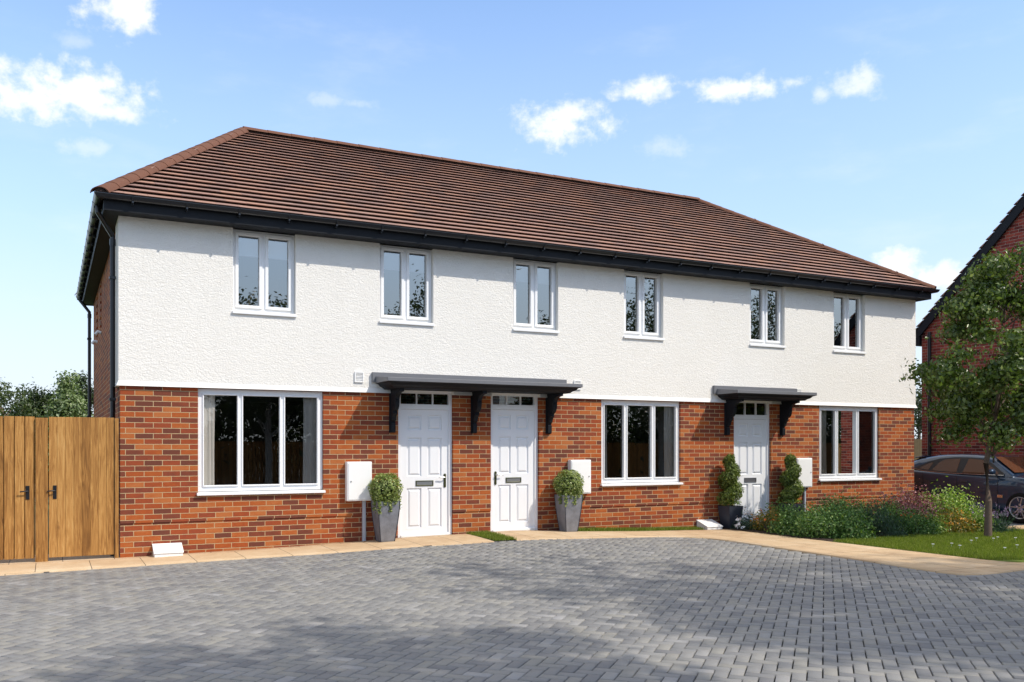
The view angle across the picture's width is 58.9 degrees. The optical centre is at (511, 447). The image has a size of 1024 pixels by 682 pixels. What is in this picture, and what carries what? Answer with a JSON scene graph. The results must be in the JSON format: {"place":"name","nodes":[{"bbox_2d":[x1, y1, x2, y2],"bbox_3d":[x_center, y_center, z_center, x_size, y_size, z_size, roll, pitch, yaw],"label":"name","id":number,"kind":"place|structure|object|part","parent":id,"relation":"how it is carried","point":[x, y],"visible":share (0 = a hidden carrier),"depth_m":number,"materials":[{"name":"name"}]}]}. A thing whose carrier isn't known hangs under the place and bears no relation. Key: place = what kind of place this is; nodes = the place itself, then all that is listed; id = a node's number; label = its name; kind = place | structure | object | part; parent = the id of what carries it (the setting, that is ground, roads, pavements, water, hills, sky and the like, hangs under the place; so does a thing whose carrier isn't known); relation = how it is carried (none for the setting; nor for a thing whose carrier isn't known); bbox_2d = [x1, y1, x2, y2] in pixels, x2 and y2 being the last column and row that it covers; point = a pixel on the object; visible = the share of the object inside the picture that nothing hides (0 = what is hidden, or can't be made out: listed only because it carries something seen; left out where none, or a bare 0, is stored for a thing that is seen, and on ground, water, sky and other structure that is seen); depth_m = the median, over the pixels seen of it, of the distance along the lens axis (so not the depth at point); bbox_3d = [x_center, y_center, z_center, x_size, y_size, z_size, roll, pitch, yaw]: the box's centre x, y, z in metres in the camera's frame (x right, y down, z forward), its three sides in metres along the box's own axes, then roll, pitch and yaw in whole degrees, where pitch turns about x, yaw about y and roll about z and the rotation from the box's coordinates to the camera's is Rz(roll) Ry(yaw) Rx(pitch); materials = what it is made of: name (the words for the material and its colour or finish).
{"place":"outdoors","nodes":[
{"label":"outdoors","id":0,"kind":"place"},
{"bbox_2d":[48,497,48,553],"bbox_3d":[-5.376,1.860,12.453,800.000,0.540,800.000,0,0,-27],"label":"ground","id":1,"kind":"structure","parent":0,"point":[48,525],"depth_m":18.43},
{"bbox_2d":[0,380,43,417],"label":"garden tree","id":2,"kind":"object","parent":1,"relation":"on","point":[17,404],"visible":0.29,"depth_m":25.51,"materials":[{"name":"green plant"}]},
{"bbox_2d":[7,382,53,476],"bbox_3d":[-14.219,-0.279,27.030,2.093,3.631,1.912,0,0,-27],"label":"garden tree","id":3,"kind":"object","parent":1,"relation":"on","point":[38,399],"visible":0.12,"depth_m":26.88,"materials":[{"name":"green plant"}]},
{"bbox_2d":[42,384,57,496],"bbox_3d":[-14.082,-0.212,27.710,1.785,3.498,1.957,0,0,-27],"label":"garden tree","id":4,"kind":"object","parent":1,"relation":"on","point":[51,394],"visible":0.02,"depth_m":27.69,"materials":[{"name":"green plant"}]},
{"bbox_2d":[40,369,93,470],"bbox_3d":[-12.246,-0.297,24.987,1.787,3.667,1.753,0,0,-27],"label":"garden tree","id":5,"kind":"object","parent":1,"relation":"on","point":[65,404],"visible":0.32,"depth_m":24.66,"materials":[{"name":"green plant"}]},
{"bbox_2d":[68,370,93,416],"bbox_3d":[-13.198,-0.427,28.116,2.146,3.927,1.991,0,0,-27],"label":"garden tree","id":6,"kind":"object","parent":1,"relation":"on","point":[83,379],"visible":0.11,"depth_m":27.85,"materials":[{"name":"green plant"}]},
{"bbox_2d":[75,126,939,557],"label":"terraced house","id":7,"kind":"structure","parent":1,"relation":"on","point":[465,382],"depth_m":15.42,"materials":[{"name":"white paint"}]},
{"bbox_2d":[204,395,214,491],"bbox_3d":[-4.400,0.060,13.124,0.198,1.740,0.020,0,0,-27],"label":"curtain","id":8,"kind":"object","parent":7,"relation":"hanging from","point":[209,414],"visible":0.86,"depth_m":13.13,"materials":[{"name":"beige fabric"}]},
{"bbox_2d":[197,388,325,495],"bbox_3d":[-3.674,-0.075,13.353,1.850,1.527,0.170,0,0,-27],"label":"window","id":9,"kind":"structure","parent":7,"relation":"in","point":[281,488],"depth_m":13.32,"materials":[{"name":"white plastic"}]},
{"bbox_2d":[239,236,287,259],"bbox_3d":[-3.729,-2.984,13.521,0.845,0.332,0.024,0,0,-27],"label":"roller blind","id":10,"kind":"object","parent":7,"relation":"attached to","point":[277,249],"depth_m":13.56,"materials":[{"name":"grey fabric"}]},
{"bbox_2d":[232,229,296,316],"bbox_3d":[-3.654,-2.560,13.373,0.929,1.255,0.187,0,0,-27],"label":"window","id":11,"kind":"structure","parent":7,"relation":"in","point":[263,237],"depth_m":13.39,"materials":[{"name":"white plastic"}]},
{"bbox_2d":[303,397,315,489],"bbox_3d":[-3.067,0.060,13.802,0.228,1.740,0.020,0,0,-27],"label":"curtain","id":12,"kind":"object","parent":7,"relation":"hanging from","point":[309,440],"visible":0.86,"depth_m":13.80,"materials":[{"name":"beige fabric"}]},
{"bbox_2d":[384,251,424,272],"bbox_3d":[-1.760,-2.984,14.524,0.835,0.332,0.024,0,0,-27],"label":"roller blind","id":13,"kind":"object","parent":7,"relation":"attached to","point":[392,261],"depth_m":14.50,"materials":[{"name":"grey fabric"}]},
{"bbox_2d":[379,245,434,325],"bbox_3d":[-1.684,-2.560,14.375,0.919,1.255,0.187,0,0,-27],"label":"window","id":14,"kind":"structure","parent":7,"relation":"in","point":[404,251],"depth_m":14.40,"materials":[{"name":"white plastic"}]},
{"bbox_2d":[398,390,451,537],"bbox_3d":[-1.400,0.263,14.548,0.936,2.355,0.112,0,0,-27],"label":"door","id":15,"kind":"structure","parent":7,"relation":"in","point":[424,433],"depth_m":14.56,"materials":[{"name":"white"}]},
{"bbox_2d":[490,393,537,531],"bbox_3d":[0.027,0.250,15.274,0.907,2.330,0.112,0,0,-27],"label":"door","id":16,"kind":"structure","parent":7,"relation":"in","point":[514,428],"depth_m":15.29,"materials":[{"name":"white"}]},
{"bbox_2d":[516,264,549,284],"bbox_3d":[0.304,-2.984,15.573,0.805,0.332,0.024,0,0,-27],"label":"roller blind","id":17,"kind":"object","parent":7,"relation":"attached to","point":[522,274],"visible":0.57,"depth_m":15.56,"materials":[{"name":"grey fabric"}]},
{"bbox_2d":[513,259,559,332],"bbox_3d":[0.379,-2.568,15.425,0.889,1.240,0.187,0,0,-27],"label":"window","id":18,"kind":"structure","parent":7,"relation":"in","point":[533,265],"depth_m":15.44,"materials":[{"name":"white plastic"}]},
{"bbox_2d":[605,405,606,477],"bbox_3d":[1.634,0.060,16.194,0.157,1.740,0.020,0,0,-27],"label":"curtain","id":19,"kind":"object","parent":7,"relation":"hanging from","point":[605,441],"visible":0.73,"depth_m":16.22,"materials":[{"name":"beige fabric"}]},
{"bbox_2d":[600,400,682,485],"bbox_3d":[2.333,-0.075,16.410,1.770,1.527,0.170,0,0,-27],"label":"window","id":20,"kind":"structure","parent":7,"relation":"in","point":[652,480],"depth_m":16.38,"materials":[{"name":"white plastic"}]},
{"bbox_2d":[623,271,664,340],"bbox_3d":[2.351,-2.565,16.428,0.884,1.245,0.187,0,0,-27],"label":"window","id":21,"kind":"structure","parent":7,"relation":"in","point":[640,276],"depth_m":16.45,"materials":[{"name":"white plastic"}]},
{"bbox_2d":[664,406,673,476],"bbox_3d":[2.922,0.060,16.850,0.248,1.740,0.020,0,0,-27],"label":"curtain","id":22,"kind":"object","parent":7,"relation":"hanging from","point":[668,441],"visible":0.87,"depth_m":16.84,"materials":[{"name":"beige fabric"}]},
{"bbox_2d":[734,400,768,524],"bbox_3d":[4.628,0.293,17.616,0.931,2.415,0.112,0,0,-27],"label":"door","id":23,"kind":"structure","parent":7,"relation":"in","point":[751,435],"depth_m":17.67,"materials":[{"name":"white"}]},
{"bbox_2d":[749,284,785,347],"bbox_3d":[4.953,-2.570,17.753,0.914,1.235,0.187,0,0,-27],"label":"window","id":24,"kind":"structure","parent":7,"relation":"in","point":[763,288],"depth_m":17.78,"materials":[{"name":"white plastic"}]},
{"bbox_2d":[821,410,826,478],"bbox_3d":[6.327,0.060,18.582,0.307,1.740,0.020,0,0,-27],"label":"curtain","id":25,"kind":"object","parent":7,"relation":"hanging from","point":[823,441],"visible":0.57,"depth_m":18.60,"materials":[{"name":"beige fabric"}]},
{"bbox_2d":[818,406,881,480],"bbox_3d":[6.963,-0.075,18.766,1.760,1.527,0.170,0,0,-27],"label":"window","id":26,"kind":"structure","parent":7,"relation":"in","point":[845,419],"depth_m":18.80,"materials":[{"name":"white plastic"}]},
{"bbox_2d":[833,293,866,353],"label":"window","id":27,"kind":"structure","parent":7,"relation":"in","point":[845,297],"depth_m":18.78,"materials":[{"name":"white plastic"}]},
{"bbox_2d":[916,193,1023,456],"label":"neighbour house","id":28,"kind":"structure","parent":1,"relation":"on","point":[1008,233],"depth_m":22.86,"materials":[{"name":"red brick"}]},
{"bbox_2d":[0,534,493,575],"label":"path","id":29,"kind":"structure","parent":0,"point":[14,566],"depth_m":12.52,"materials":[{"name":"beige concrete"}]},
{"bbox_2d":[35,418,47,561],"bbox_3d":[-6.255,0.570,12.071,0.148,1.920,0.125,0,0,-27],"label":"gate post","id":30,"kind":"object","parent":29,"relation":"on","point":[41,489],"visible":0.97,"depth_m":12.01,"materials":[{"name":"brown wood"}]},
{"bbox_2d":[0,416,34,559],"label":"side gate","id":31,"kind":"structure","parent":30,"relation":"attached to","point":[17,487],"depth_m":11.92,"materials":[{"name":"brown wood"}]},
{"bbox_2d":[114,418,118,557],"bbox_3d":[-5.442,0.568,12.490,0.048,1.925,0.115,0,0,-27],"label":"gate post","id":32,"kind":"object","parent":29,"relation":"on","point":[116,487],"visible":0.99,"depth_m":12.44,"materials":[{"name":"brown wood"}]},
{"bbox_2d":[47,417,113,557],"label":"side gate","id":33,"kind":"structure","parent":32,"relation":"attached to","point":[81,486],"depth_m":12.26,"materials":[{"name":"brown wood"}]},
{"bbox_2d":[367,472,403,541],"bbox_3d":[-1.931,0.912,13.907,0.552,1.059,0.569,0,0,-27],"label":"potted topiary","id":34,"kind":"object","parent":29,"relation":"on","point":[385,502],"visible":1,"depth_m":13.77,"materials":[{"name":"plant"}]},
{"bbox_2d":[0,535,1023,681],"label":"block paving","id":35,"kind":"structure","parent":0,"point":[657,609],"depth_m":8.11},
{"bbox_2d":[466,530,516,540],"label":"grass","id":36,"kind":"structure","parent":35,"relation":"on","point":[491,535],"depth_m":14.24,"materials":[{"name":"green plant"}]},
{"bbox_2d":[0,0,1023,438],"label":"sky","id":37,"kind":"structure","parent":0,"point":[889,134],"materials":[{"name":"blue"}]},
{"bbox_2d":[496,529,1023,575],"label":"path","id":38,"kind":"structure","parent":0,"point":[944,564],"depth_m":13.60,"materials":[{"name":"beige concrete"}]},
{"bbox_2d":[552,469,583,531],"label":"potted topiary","id":39,"kind":"object","parent":38,"relation":"on","point":[569,491],"visible":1,"depth_m":15.25,"materials":[{"name":"plant"}]},
{"bbox_2d":[722,526,917,541],"bbox_3d":[6.519,1.530,16.913,4.550,0.040,2.840,0,0,-27],"label":"planting bed","id":40,"kind":"object","parent":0,"point":[808,537],"visible":0.14,"depth_m":15.70,"materials":[{"name":"brown soil"}]},
{"bbox_2d":[716,454,744,527],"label":"potted topiary","id":41,"kind":"object","parent":40,"relation":"on","point":[730,513],"visible":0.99,"depth_m":16.93,"materials":[{"name":"plant"}]},
{"bbox_2d":[730,507,760,529],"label":"flowering shrub","id":42,"kind":"object","parent":40,"relation":"on","point":[744,523],"visible":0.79,"depth_m":16.74,"materials":[{"name":"grey plant"}]},
{"bbox_2d":[749,505,784,530],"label":"flowering shrub","id":43,"kind":"object","parent":40,"relation":"on","point":[761,520],"visible":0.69,"depth_m":16.39,"materials":[{"name":"green plant"}]},
{"bbox_2d":[761,504,814,535],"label":"green shrub","id":44,"kind":"object","parent":40,"relation":"on","point":[787,523],"visible":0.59,"depth_m":15.77,"materials":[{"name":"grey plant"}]},
{"bbox_2d":[760,496,817,528],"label":"green shrub","id":45,"kind":"object","parent":40,"relation":"on","point":[781,507],"visible":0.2,"depth_m":16.84,"materials":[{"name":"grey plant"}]},
{"bbox_2d":[777,454,804,513],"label":"potted topiary","id":46,"kind":"object","parent":40,"relation":"on","point":[790,481],"visible":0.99,"depth_m":17.59,"materials":[{"name":"plant"}]},
{"bbox_2d":[790,499,852,538],"bbox_3d":[5.210,1.213,15.283,1.043,0.688,1.008,0,0,14],"label":"green shrub","id":47,"kind":"object","parent":40,"relation":"on","point":[817,522],"visible":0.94,"depth_m":15.16,"materials":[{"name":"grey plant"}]},
{"bbox_2d":[801,484,864,526],"bbox_3d":[5.762,1.111,16.418,1.243,0.890,1.217,0,0,-6],"label":"green shrub","id":48,"kind":"object","parent":40,"relation":"on","point":[835,505],"visible":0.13,"depth_m":16.32,"materials":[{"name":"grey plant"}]},
{"bbox_2d":[805,483,877,514],"bbox_3d":[6.319,1.121,17.276,1.373,0.873,1.413,0,0,34],"label":"green shrub","id":49,"kind":"object","parent":40,"relation":"on","point":[848,500],"visible":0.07,"depth_m":17.20,"materials":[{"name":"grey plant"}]},
{"bbox_2d":[821,497,881,538],"bbox_3d":[5.737,1.194,15.270,1.040,0.735,1.137,0,0,-16],"label":"green shrub","id":50,"kind":"object","parent":40,"relation":"on","point":[857,530],"visible":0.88,"depth_m":15.03,"materials":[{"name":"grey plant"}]},
{"bbox_2d":[847,493,920,536],"bbox_3d":[6.301,1.161,15.518,1.256,0.805,1.056,0,0,17],"label":"feathery shrub","id":51,"kind":"object","parent":40,"relation":"on","point":[890,528],"visible":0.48,"depth_m":15.41,"materials":[{"name":"green plant"}]},
{"bbox_2d":[872,493,932,530],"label":"green shrub","id":52,"kind":"object","parent":40,"relation":"on","point":[891,508],"visible":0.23,"depth_m":16.25,"materials":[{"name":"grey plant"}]},
{"bbox_2d":[864,478,950,531],"bbox_3d":[7.385,1.065,16.907,1.913,0.988,1.588,0,0,-27],"label":"purple heather","id":53,"kind":"object","parent":40,"relation":"on","point":[911,504],"visible":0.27,"depth_m":16.83,"materials":[{"name":"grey plant"}]},
{"bbox_2d":[890,508,944,534],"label":"flowering shrub","id":54,"kind":"object","parent":40,"relation":"on","point":[926,526],"visible":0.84,"depth_m":15.61,"materials":[{"name":"green plant"}]},
{"bbox_2d":[914,512,951,532],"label":"variegated shrub","id":55,"kind":"object","parent":40,"relation":"on","point":[941,524],"visible":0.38,"depth_m":15.88,"materials":[{"name":"green plant"}]},
{"bbox_2d":[912,476,984,530],"bbox_3d":[8.127,1.049,16.778,1.484,1.017,1.454,0,0,-27],"label":"variegated shrub","id":56,"kind":"object","parent":40,"relation":"on","point":[953,498],"visible":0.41,"depth_m":16.68,"materials":[{"name":"green plant"}]},
{"bbox_2d":[933,501,979,532],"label":"flowering shrub","id":57,"kind":"object","parent":40,"relation":"on","point":[960,523],"visible":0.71,"depth_m":16.00,"materials":[{"name":"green plant"}]},
{"bbox_2d":[952,499,997,530],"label":"variegated shrub","id":58,"kind":"object","parent":40,"relation":"on","point":[980,520],"visible":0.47,"depth_m":16.16,"materials":[{"name":"green plant"}]},
{"bbox_2d":[850,489,892,526],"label":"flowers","id":59,"kind":"object","parent":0,"point":[870,505],"visible":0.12,"depth_m":16.41,"materials":[{"name":"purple plant"}]},
{"bbox_2d":[833,528,1023,561],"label":"lawn","id":60,"kind":"structure","parent":0,"point":[936,553],"depth_m":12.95,"materials":[{"name":"green plant"}]},
{"bbox_2d":[899,241,1023,535],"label":"young tree","id":61,"kind":"object","parent":60,"relation":"on","point":[965,401],"visible":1,"depth_m":15.04,"materials":[{"name":"green plant"}]},
{"bbox_2d":[969,502,1022,532],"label":"lavender","id":62,"kind":"object","parent":60,"relation":"on","point":[998,527],"visible":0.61,"depth_m":16.05,"materials":[{"name":"purple plant"}]},
{"bbox_2d":[992,513,1023,525],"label":"driveway","id":63,"kind":"structure","parent":0,"point":[1010,520],"depth_m":19.20,"materials":[{"name":"grey"}]},
{"bbox_2d":[914,379,921,438],"bbox_3d":[16.535,-0.739,36.984,4.548,4.553,4.277,0,0,-27],"label":"garden tree","id":64,"kind":"object","parent":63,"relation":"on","point":[918,422],"visible":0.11,"depth_m":35.84,"materials":[{"name":"green plant"}]},
{"bbox_2d":[914,439,921,460],"bbox_3d":[13.629,0.624,31.111,5.994,1.812,0.021,0,0,-27],"label":"garden fence","id":65,"kind":"object","parent":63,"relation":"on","point":[917,447],"visible":0.03,"depth_m":31.27,"materials":[{"name":"brown wood"}]},
{"bbox_2d":[914,449,1023,523],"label":"parked car","id":66,"kind":"object","parent":63,"relation":"on","point":[1006,478],"visible":0.56,"depth_m":19.09,"materials":[{"name":"black paint"}]},
{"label":"window","id":67,"kind":"part","parent":66,"relation":"part of","materials":[{"name":"brown glass"}]},
{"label":"window","id":68,"kind":"part","parent":66,"relation":"part of","materials":[{"name":"brown glass"}]},
{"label":"window","id":69,"kind":"part","parent":66,"relation":"part of","materials":[{"name":"brown glass"}]},
{"bbox_2d":[1006,525,1023,528],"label":"pavement","id":70,"kind":"structure","parent":0,"point":[1019,526],"depth_m":17.44,"materials":[{"name":"beige concrete"}]},
{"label":"turf strip","id":71,"kind":"structure","parent":0,"visible":0},
{"bbox_2d":[578,525,704,530],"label":"grass","id":72,"kind":"structure","parent":71,"relation":"on","point":[637,529],"depth_m":16.08,"materials":[{"name":"green plant"}]}
]}

